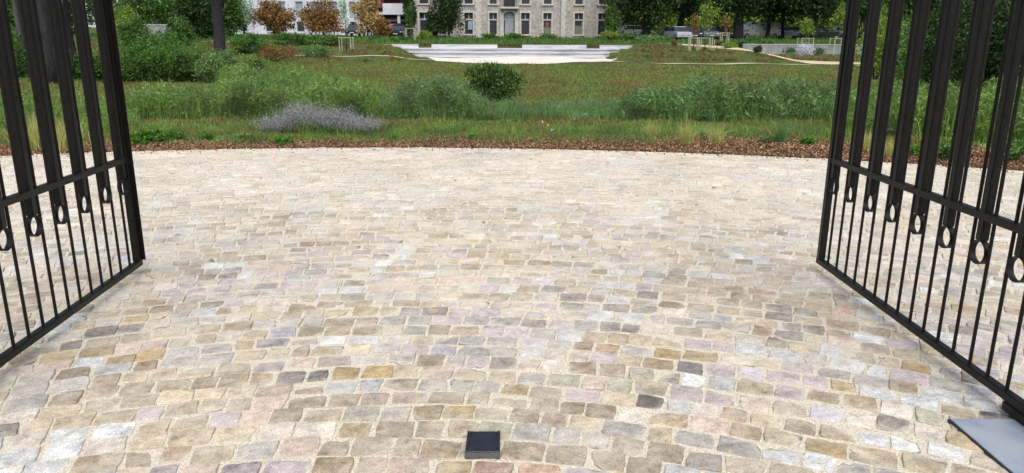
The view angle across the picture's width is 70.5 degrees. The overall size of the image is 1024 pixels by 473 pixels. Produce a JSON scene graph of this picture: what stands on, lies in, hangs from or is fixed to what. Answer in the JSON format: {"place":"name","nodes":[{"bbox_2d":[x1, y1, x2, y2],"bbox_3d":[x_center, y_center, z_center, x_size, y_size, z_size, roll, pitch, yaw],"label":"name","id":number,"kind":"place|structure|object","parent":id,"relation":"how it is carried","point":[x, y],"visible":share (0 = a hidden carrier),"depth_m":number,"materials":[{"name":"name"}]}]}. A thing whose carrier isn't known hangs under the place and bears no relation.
{"place":"outdoors","nodes":[
{"label":"outdoors","id":0,"kind":"place"},
{"bbox_2d":[0,0,145,366],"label":"gate leaf","id":1,"kind":"object","parent":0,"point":[30,190],"visible":1,"depth_m":4.06,"materials":[{"name":"black metal"}]},
{"bbox_2d":[11,33,861,47],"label":"grass","id":2,"kind":"structure","parent":0,"point":[475,39],"depth_m":68.25,"materials":[{"name":"green plant"}]},
{"bbox_2d":[0,15,1023,170],"bbox_3d":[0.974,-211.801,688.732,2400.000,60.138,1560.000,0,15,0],"label":"ground","id":3,"kind":"structure","parent":0,"point":[712,63],"depth_m":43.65,"materials":[{"name":"green plant"}]},
{"bbox_2d":[11,20,28,77],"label":"shrub","id":4,"kind":"object","parent":3,"relation":"on","point":[21,60],"visible":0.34,"depth_m":26.40,"materials":[{"name":"green plant"}]},
{"bbox_2d":[11,0,29,77],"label":"tree","id":5,"kind":"object","parent":3,"relation":"on","point":[16,16],"visible":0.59,"depth_m":26.31,"materials":[{"name":"grey plant"}]},
{"bbox_2d":[36,0,57,83],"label":"tree","id":6,"kind":"object","parent":3,"relation":"on","point":[46,40],"visible":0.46,"depth_m":23.75,"materials":[{"name":"brown plant"}]},
{"bbox_2d":[62,0,77,56],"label":"tree","id":7,"kind":"object","parent":3,"relation":"on","point":[70,38],"visible":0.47,"depth_m":28.39,"materials":[{"name":"brown plant"}]},
{"bbox_2d":[0,87,145,131],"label":"weeds","id":8,"kind":"object","parent":3,"relation":"on","point":[57,107],"visible":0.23,"depth_m":12.98,"materials":[{"name":"green plant"}]},
{"bbox_2d":[68,0,95,33],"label":"tree","id":9,"kind":"object","parent":3,"relation":"on","point":[88,10],"visible":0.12,"depth_m":84.49,"materials":[{"name":"green plant"}]},
{"bbox_2d":[70,50,120,80],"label":"shrub","id":10,"kind":"object","parent":3,"relation":"on","point":[98,75],"visible":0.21,"depth_m":26.07,"materials":[{"name":"green plant"}]},
{"bbox_2d":[113,2,143,35],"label":"bush","id":11,"kind":"object","parent":3,"relation":"on","point":[128,8],"visible":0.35,"depth_m":66.65,"materials":[{"name":"green plant"}]},
{"bbox_2d":[92,35,167,82],"bbox_3d":[-13.617,-6.462,26.345,2.760,1.774,2.721,0,15,0],"label":"shrub","id":12,"kind":"object","parent":3,"relation":"on","point":[130,70],"visible":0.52,"depth_m":25.88,"materials":[{"name":"green plant"}]},
{"bbox_2d":[116,10,150,50],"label":"bush","id":13,"kind":"object","parent":3,"relation":"on","point":[125,33],"visible":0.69,"depth_m":49.77,"materials":[{"name":"green plant"}]},
{"bbox_2d":[130,127,152,143],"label":"leafy plant","id":14,"kind":"object","parent":3,"relation":"on","point":[139,135],"visible":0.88,"depth_m":11.02,"materials":[{"name":"green plant"}]},
{"bbox_2d":[113,0,180,29],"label":"tree","id":15,"kind":"object","parent":3,"relation":"on","point":[148,10],"visible":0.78,"depth_m":75.38,"materials":[{"name":"green plant"}]},
{"bbox_2d":[139,24,167,36],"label":"concrete wall","id":16,"kind":"structure","parent":3,"relation":"on","point":[157,27],"depth_m":67.33,"materials":[{"name":"concrete"}]},
{"bbox_2d":[145,128,170,141],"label":"leafy plant","id":17,"kind":"object","parent":3,"relation":"on","point":[159,134],"visible":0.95,"depth_m":11.13,"materials":[{"name":"green plant"}]},
{"bbox_2d":[139,26,181,46],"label":"bush","id":18,"kind":"object","parent":3,"relation":"on","point":[160,36],"visible":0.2,"depth_m":44.30,"materials":[{"name":"green plant"}]},
{"bbox_2d":[131,34,200,81],"bbox_3d":[-12.636,-6.443,26.163,2.163,1.823,2.300,6,16,19],"label":"shrub","id":19,"kind":"object","parent":3,"relation":"on","point":[157,55],"visible":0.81,"depth_m":25.95,"materials":[{"name":"green plant"}]},
{"bbox_2d":[166,14,199,47],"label":"bush","id":20,"kind":"object","parent":3,"relation":"on","point":[180,27],"visible":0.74,"depth_m":53.70,"materials":[{"name":"green plant"}]},
{"bbox_2d":[156,37,213,82],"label":"shrub","id":21,"kind":"object","parent":3,"relation":"on","point":[189,73],"visible":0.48,"depth_m":26.36,"materials":[{"name":"green plant"}]},
{"bbox_2d":[167,0,223,39],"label":"tree","id":22,"kind":"object","parent":3,"relation":"on","point":[199,16],"visible":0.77,"depth_m":68.14,"materials":[{"name":"green plant"}]},
{"bbox_2d":[207,0,225,55],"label":"tree","id":23,"kind":"object","parent":3,"relation":"on","point":[218,28],"visible":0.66,"depth_m":38.63,"materials":[{"name":"brown plant"}]},
{"bbox_2d":[188,47,251,82],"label":"shrub","id":24,"kind":"object","parent":3,"relation":"on","point":[208,63],"visible":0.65,"depth_m":25.64,"materials":[{"name":"green plant"}]},
{"bbox_2d":[222,0,246,37],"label":"tree","id":25,"kind":"object","parent":3,"relation":"on","point":[232,20],"visible":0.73,"depth_m":74.31,"materials":[{"name":"green plant"}]},
{"bbox_2d":[225,31,269,52],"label":"bush","id":26,"kind":"object","parent":3,"relation":"on","point":[250,41],"visible":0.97,"depth_m":50.10,"materials":[{"name":"green plant"}]},
{"bbox_2d":[238,0,258,35],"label":"autumn tree","id":27,"kind":"object","parent":3,"relation":"on","point":[247,8],"visible":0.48,"depth_m":76.31,"materials":[{"name":"green plant"}]},
{"bbox_2d":[238,55,271,72],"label":"shrub","id":28,"kind":"object","parent":3,"relation":"on","point":[256,61],"visible":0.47,"depth_m":29.47,"materials":[{"name":"green plant"}]},
{"bbox_2d":[124,70,408,119],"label":"tall weeds","id":29,"kind":"object","parent":3,"relation":"on","point":[193,102],"visible":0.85,"depth_m":14.29,"materials":[{"name":"green plant"}]},
{"bbox_2d":[248,0,298,34],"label":"autumn tree","id":30,"kind":"object","parent":3,"relation":"on","point":[279,18],"visible":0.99,"depth_m":75.75,"materials":[{"name":"brown plant"}]},
{"bbox_2d":[258,45,297,60],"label":"bush","id":31,"kind":"object","parent":3,"relation":"on","point":[270,53],"visible":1,"depth_m":44.52,"materials":[{"name":"brown plant"}]},
{"bbox_2d":[211,58,349,90],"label":"tall weeds","id":32,"kind":"object","parent":3,"relation":"on","point":[289,76],"visible":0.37,"depth_m":20.89,"materials":[{"name":"green plant"}]},
{"bbox_2d":[261,30,322,44],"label":"bush","id":33,"kind":"object","parent":3,"relation":"on","point":[285,38],"visible":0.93,"depth_m":57.38,"materials":[{"name":"green plant"}]},
{"bbox_2d":[240,98,388,135],"bbox_3d":[-3.232,-2.001,12.105,2.428,0.594,1.363,0,15,0],"label":"lavender clump","id":34,"kind":"object","parent":3,"relation":"on","point":[292,123],"visible":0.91,"depth_m":11.95,"materials":[{"name":"purple plant"}]},
{"bbox_2d":[297,44,335,56],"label":"bush","id":35,"kind":"object","parent":3,"relation":"on","point":[322,50],"visible":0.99,"depth_m":48.30,"materials":[{"name":"green plant"}]},
{"bbox_2d":[235,0,405,35],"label":"apartment building","id":36,"kind":"structure","parent":3,"relation":"on","point":[392,12],"depth_m":92.90,"materials":[{"name":"grey concrete"}]},
{"bbox_2d":[294,0,351,35],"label":"autumn tree","id":37,"kind":"object","parent":3,"relation":"on","point":[320,17],"visible":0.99,"depth_m":75.99,"materials":[{"name":"brown plant"}]},
{"bbox_2d":[298,34,351,45],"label":"bush","id":38,"kind":"object","parent":3,"relation":"on","point":[326,40],"visible":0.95,"depth_m":57.28,"materials":[{"name":"green plant"}]},
{"bbox_2d":[338,0,348,49],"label":"young tree","id":39,"kind":"object","parent":3,"relation":"on","point":[343,5],"visible":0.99,"depth_m":52.30,"materials":[{"name":"green plant"}]},
{"bbox_2d":[345,24,365,35],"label":"parked car","id":40,"kind":"object","parent":3,"relation":"on","point":[353,30],"visible":0.62,"depth_m":87.41,"materials":[{"name":"blue paint"}]},
{"bbox_2d":[349,0,384,38],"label":"autumn tree","id":41,"kind":"object","parent":3,"relation":"on","point":[366,14],"visible":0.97,"depth_m":76.07,"materials":[{"name":"yellow plant"}]},
{"bbox_2d":[365,15,393,37],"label":"autumn tree","id":42,"kind":"object","parent":3,"relation":"on","point":[379,27],"visible":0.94,"depth_m":76.36,"materials":[{"name":"brown plant"}]},
{"bbox_2d":[389,25,405,37],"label":"parked car","id":43,"kind":"object","parent":3,"relation":"on","point":[398,29],"visible":0.56,"depth_m":85.53,"materials":[{"name":"black paint"}]},
{"bbox_2d":[401,0,417,38],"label":"tree","id":44,"kind":"object","parent":3,"relation":"on","point":[406,5],"visible":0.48,"depth_m":80.43,"materials":[{"name":"green plant"}]},
{"bbox_2d":[424,4,441,37],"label":"tree","id":45,"kind":"object","parent":3,"relation":"on","point":[431,26],"visible":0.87,"depth_m":80.24,"materials":[{"name":"green plant"}]},
{"bbox_2d":[372,70,505,120],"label":"tall weeds","id":46,"kind":"object","parent":3,"relation":"on","point":[421,104],"visible":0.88,"depth_m":14.13,"materials":[{"name":"green plant"}]},
{"bbox_2d":[375,71,491,109],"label":"flower spikes","id":47,"kind":"object","parent":46,"relation":"on","point":[429,91],"visible":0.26,"depth_m":14.29,"materials":[{"name":"plant"}]},
{"bbox_2d":[13,40,874,62],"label":"rusty ground cover","id":48,"kind":"object","parent":3,"relation":"on","point":[658,58],"visible":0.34,"depth_m":51.54,"materials":[{"name":"red plant"}]},
{"bbox_2d":[426,0,468,37],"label":"tree","id":49,"kind":"object","parent":3,"relation":"on","point":[447,11],"visible":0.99,"depth_m":79.76,"materials":[{"name":"green plant"}]},
{"bbox_2d":[129,117,851,138],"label":"weeds","id":50,"kind":"object","parent":3,"relation":"on","point":[807,130],"visible":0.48,"depth_m":12.30,"materials":[{"name":"green plant"}]},
{"bbox_2d":[458,60,528,102],"bbox_3d":[-0.557,-3.908,18.373,1.969,1.157,1.753,0,15,0],"label":"round bush","id":51,"kind":"object","parent":3,"relation":"on","point":[497,81],"visible":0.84,"depth_m":17.99,"materials":[{"name":"green plant"}]},
{"bbox_2d":[389,42,632,58],"bbox_3d":[-0.352,-15.354,60.005,21.206,1.469,6.870,0,15,0],"label":"amphitheatre","id":52,"kind":"object","parent":3,"relation":"on","point":[585,51],"visible":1,"depth_m":59.94,"materials":[{"name":"concrete"}]},
{"bbox_2d":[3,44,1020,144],"bbox_3d":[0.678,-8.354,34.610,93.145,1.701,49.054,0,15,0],"label":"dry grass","id":53,"kind":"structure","parent":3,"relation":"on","point":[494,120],"depth_m":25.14,"materials":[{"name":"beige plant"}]},
{"bbox_2d":[407,0,622,38],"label":"stone house","id":54,"kind":"structure","parent":3,"relation":"on","point":[578,19],"depth_m":86.28,"materials":[{"name":"stone"}]},
{"bbox_2d":[418,11,428,34],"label":"window","id":55,"kind":"structure","parent":54,"relation":"in","point":[422,17],"depth_m":86.50,"materials":[{"name":"wood"}]},
{"bbox_2d":[463,11,474,34],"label":"window","id":56,"kind":"structure","parent":54,"relation":"in","point":[469,15],"depth_m":86.54,"materials":[{"name":"stone"}]},
{"bbox_2d":[488,11,498,35],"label":"window","id":57,"kind":"structure","parent":54,"relation":"in","point":[492,15],"depth_m":86.54,"materials":[{"name":"stone"}]},
{"bbox_2d":[520,11,530,35],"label":"window","id":58,"kind":"structure","parent":54,"relation":"in","point":[525,16],"depth_m":86.57,"materials":[{"name":"stone"}]},
{"bbox_2d":[542,11,552,34],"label":"window","id":59,"kind":"structure","parent":54,"relation":"in","point":[547,20],"depth_m":86.50,"materials":[{"name":"wood"}]},
{"bbox_2d":[572,11,583,35],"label":"window","id":60,"kind":"structure","parent":54,"relation":"in","point":[578,16],"depth_m":86.52,"materials":[{"name":"wood"}]},
{"bbox_2d":[596,12,606,35],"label":"window","id":61,"kind":"structure","parent":54,"relation":"in","point":[600,15],"depth_m":86.59,"materials":[{"name":"stone"}]},
{"bbox_2d":[31,139,1023,168],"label":"soil border","id":62,"kind":"object","parent":3,"relation":"on","point":[723,152],"visible":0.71,"depth_m":10.90,"materials":[{"name":"brown soil"}]},
{"bbox_2d":[0,130,1023,172],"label":"bark mulch","id":63,"kind":"object","parent":62,"relation":"on","point":[421,143],"visible":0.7,"depth_m":11.13,"materials":[{"name":"brown wood"}]},
{"bbox_2d":[2,109,81,150],"bbox_3d":[-7.015,-1.574,10.482,1.450,0.623,1.558,15,20,43],"label":"grass tuft","id":64,"kind":"object","parent":63,"relation":"on","point":[34,140],"visible":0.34,"depth_m":10.49,"materials":[{"name":"plant"}]},
{"bbox_2d":[30,114,90,150],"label":"grass tuft","id":65,"kind":"object","parent":63,"relation":"on","point":[61,134],"visible":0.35,"depth_m":10.60,"materials":[{"name":"plant"}]},
{"bbox_2d":[130,129,679,145],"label":"weeds","id":66,"kind":"object","parent":63,"relation":"on","point":[347,136],"visible":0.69,"depth_m":11.59,"materials":[{"name":"green plant"}]},
{"bbox_2d":[671,119,710,144],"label":"grass tuft","id":67,"kind":"object","parent":63,"relation":"on","point":[686,137],"visible":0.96,"depth_m":11.13,"materials":[{"name":"plant"}]},
{"bbox_2d":[760,117,807,143],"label":"grass tuft","id":68,"kind":"object","parent":63,"relation":"on","point":[781,135],"visible":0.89,"depth_m":11.24,"materials":[{"name":"green plant"}]},
{"bbox_2d":[983,135,1023,160],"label":"leafy plant","id":69,"kind":"object","parent":63,"relation":"on","point":[1017,147],"visible":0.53,"depth_m":9.69,"materials":[{"name":"green plant"}]},
{"bbox_2d":[699,124,731,143],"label":"grass tuft","id":70,"kind":"object","parent":62,"relation":"on","point":[715,137],"visible":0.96,"depth_m":11.16,"materials":[{"name":"plant"}]},
{"bbox_2d":[937,133,956,159],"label":"leafy plant","id":71,"kind":"object","parent":62,"relation":"on","point":[944,147],"visible":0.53,"depth_m":9.95,"materials":[{"name":"green plant"}]},
{"bbox_2d":[469,94,641,122],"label":"weeds","id":72,"kind":"object","parent":3,"relation":"on","point":[598,110],"visible":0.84,"depth_m":14.33,"materials":[{"name":"green plant"}]},
{"bbox_2d":[604,0,623,31],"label":"tree","id":73,"kind":"object","parent":3,"relation":"on","point":[612,21],"visible":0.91,"depth_m":80.15,"materials":[{"name":"green plant"}]},
{"bbox_2d":[596,0,699,34],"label":"broadleaf tree","id":74,"kind":"object","parent":3,"relation":"on","point":[649,12],"visible":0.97,"depth_m":80.59,"materials":[{"name":"green plant"}]},
{"bbox_2d":[634,34,674,41],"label":"bush","id":75,"kind":"object","parent":3,"relation":"on","point":[648,37],"visible":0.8,"depth_m":70.89,"materials":[{"name":"green plant"}]},
{"bbox_2d":[664,26,692,39],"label":"parked car","id":76,"kind":"object","parent":3,"relation":"on","point":[676,32],"visible":0.74,"depth_m":78.07,"materials":[{"name":"silver metal"}]},
{"bbox_2d":[670,0,709,25],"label":"broadleaf tree","id":77,"kind":"object","parent":3,"relation":"on","point":[689,6],"visible":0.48,"depth_m":87.44,"materials":[{"name":"green plant"}]},
{"bbox_2d":[696,26,719,39],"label":"parked car","id":78,"kind":"object","parent":3,"relation":"on","point":[713,32],"visible":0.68,"depth_m":79.28,"materials":[{"name":"grey paint"}]},
{"bbox_2d":[697,0,723,49],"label":"young tree","id":79,"kind":"object","parent":3,"relation":"on","point":[708,14],"visible":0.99,"depth_m":52.62,"materials":[{"name":"green plant"}]},
{"bbox_2d":[668,0,783,39],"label":"broadleaf tree","id":80,"kind":"object","parent":3,"relation":"on","point":[739,9],"visible":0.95,"depth_m":79.78,"materials":[{"name":"green plant"}]},
{"bbox_2d":[608,70,857,121],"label":"tall weeds","id":81,"kind":"object","parent":3,"relation":"on","point":[735,104],"visible":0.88,"depth_m":14.10,"materials":[{"name":"green plant"}]},
{"bbox_2d":[743,22,780,37],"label":"parked van","id":82,"kind":"object","parent":3,"relation":"on","point":[775,30],"visible":0.34,"depth_m":85.67,"materials":[{"name":"white paint"}]},
{"bbox_2d":[750,0,796,37],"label":"broadleaf tree","id":83,"kind":"object","parent":3,"relation":"on","point":[768,17],"visible":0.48,"depth_m":84.04,"materials":[{"name":"green plant"}]},
{"bbox_2d":[656,11,905,33],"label":"hedge","id":84,"kind":"object","parent":3,"relation":"on","point":[687,23],"visible":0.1,"depth_m":100.08,"materials":[{"name":"green plant"}]},
{"bbox_2d":[760,0,804,38],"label":"broadleaf tree","id":85,"kind":"object","parent":3,"relation":"on","point":[782,26],"visible":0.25,"depth_m":86.20,"materials":[{"name":"green plant"}]},
{"bbox_2d":[622,0,964,30],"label":"tall hedge","id":86,"kind":"object","parent":3,"relation":"on","point":[629,22],"visible":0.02,"depth_m":111.78,"materials":[{"name":"green plant"}]},
{"bbox_2d":[742,44,862,53],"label":"concrete wall","id":87,"kind":"structure","parent":3,"relation":"on","point":[773,48],"depth_m":59.78,"materials":[{"name":"concrete"}]},
{"bbox_2d":[794,42,818,55],"bbox_3d":[23.603,-15.002,58.009,1.890,1.281,1.586,0,15,0],"label":"flower mound","id":88,"kind":"object","parent":3,"relation":"on","point":[809,49],"visible":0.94,"depth_m":57.98,"materials":[{"name":"white plant"}]},
{"bbox_2d":[799,16,815,43],"bbox_3d":[24.241,-16.658,59.763,1.483,2.920,1.339,14,20,42],"label":"young tree","id":89,"kind":"object","parent":3,"relation":"on","point":[808,28],"visible":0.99,"depth_m":59.44,"materials":[{"name":"green plant"}]},
{"bbox_2d":[773,0,865,39],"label":"broadleaf tree","id":90,"kind":"object","parent":3,"relation":"on","point":[809,7],"visible":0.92,"depth_m":80.06,"materials":[{"name":"green plant"}]},
{"bbox_2d":[800,27,842,39],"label":"parked car","id":91,"kind":"object","parent":3,"relation":"on","point":[834,33],"visible":0.38,"depth_m":82.04,"materials":[{"name":"black paint"}]},
{"bbox_2d":[830,1,845,42],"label":"young tree","id":92,"kind":"object","parent":3,"relation":"on","point":[841,14],"visible":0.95,"depth_m":59.23,"materials":[{"name":"green plant"}]},
{"bbox_2d":[823,0,913,38],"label":"broadleaf tree","id":93,"kind":"object","parent":3,"relation":"on","point":[863,9],"visible":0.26,"depth_m":82.04,"materials":[{"name":"green plant"}]},
{"bbox_2d":[853,6,909,79],"bbox_3d":[14.689,-7.773,28.835,2.477,3.116,2.092,-8,17,-29],"label":"shrub","id":94,"kind":"object","parent":3,"relation":"on","point":[878,57],"visible":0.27,"depth_m":28.83,"materials":[{"name":"green plant"}]},
{"bbox_2d":[860,3,912,66],"bbox_3d":[20.459,-10.797,38.516,3.382,3.735,2.865,0,15,0],"label":"shrub","id":95,"kind":"object","parent":3,"relation":"on","point":[906,19],"visible":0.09,"depth_m":38.26,"materials":[{"name":"green plant"}]},
{"bbox_2d":[878,24,935,85],"bbox_3d":[12.889,-5.790,23.250,2.218,2.180,1.686,0,15,0],"label":"shrub","id":96,"kind":"object","parent":3,"relation":"on","point":[901,62],"visible":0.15,"depth_m":23.21,"materials":[{"name":"green plant"}]},
{"bbox_2d":[819,71,1023,142],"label":"tall weeds","id":97,"kind":"object","parent":3,"relation":"on","point":[984,114],"visible":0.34,"depth_m":12.01,"materials":[{"name":"green plant"}]},
{"bbox_2d":[881,0,970,37],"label":"broadleaf tree","id":98,"kind":"object","parent":3,"relation":"on","point":[909,5],"visible":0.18,"depth_m":83.18,"materials":[{"name":"green plant"}]},
{"bbox_2d":[920,0,973,89],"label":"shrub","id":99,"kind":"object","parent":3,"relation":"on","point":[929,50],"visible":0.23,"depth_m":20.24,"materials":[{"name":"green plant"}]},
{"bbox_2d":[950,0,1020,93],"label":"shrub","id":100,"kind":"object","parent":3,"relation":"on","point":[999,6],"visible":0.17,"depth_m":17.70,"materials":[{"name":"green plant"}]},
{"bbox_2d":[984,3,1023,86],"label":"shrub","id":101,"kind":"object","parent":3,"relation":"on","point":[1002,34],"visible":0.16,"depth_m":16.56,"materials":[{"name":"green plant"}]},
{"bbox_2d":[0,147,1023,472],"bbox_3d":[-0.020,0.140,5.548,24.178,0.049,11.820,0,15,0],"label":"paving","id":102,"kind":"structure","parent":0,"point":[106,445],"depth_m":4.17,"materials":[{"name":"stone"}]},
{"bbox_2d":[465,431,499,458],"bbox_3d":[-0.115,0.826,2.880,0.138,0.027,0.174,0,15,0],"label":"gate stop","id":103,"kind":"object","parent":102,"relation":"on","point":[482,444],"visible":1,"depth_m":2.85,"materials":[{"name":"metal"}]},
{"bbox_2d":[947,419,1023,472],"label":"cover plate","id":104,"kind":"object","parent":102,"relation":"on","point":[999,442],"visible":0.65,"depth_m":2.94,"materials":[{"name":"metal"}]},
{"bbox_2d":[816,0,1023,425],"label":"gate leaf","id":105,"kind":"object","parent":104,"relation":"on","point":[950,201],"visible":1,"depth_m":3.74,"materials":[{"name":"black metal"}]},
{"bbox_2d":[428,56,617,63],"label":"terrace floor","id":106,"kind":"structure","parent":0,"point":[524,59],"depth_m":51.37,"materials":[{"name":"white stone"}]},
{"bbox_2d":[668,43,860,63],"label":"sand path","id":107,"kind":"structure","parent":0,"point":[809,62],"depth_m":50.25,"materials":[{"name":"beige sand"}]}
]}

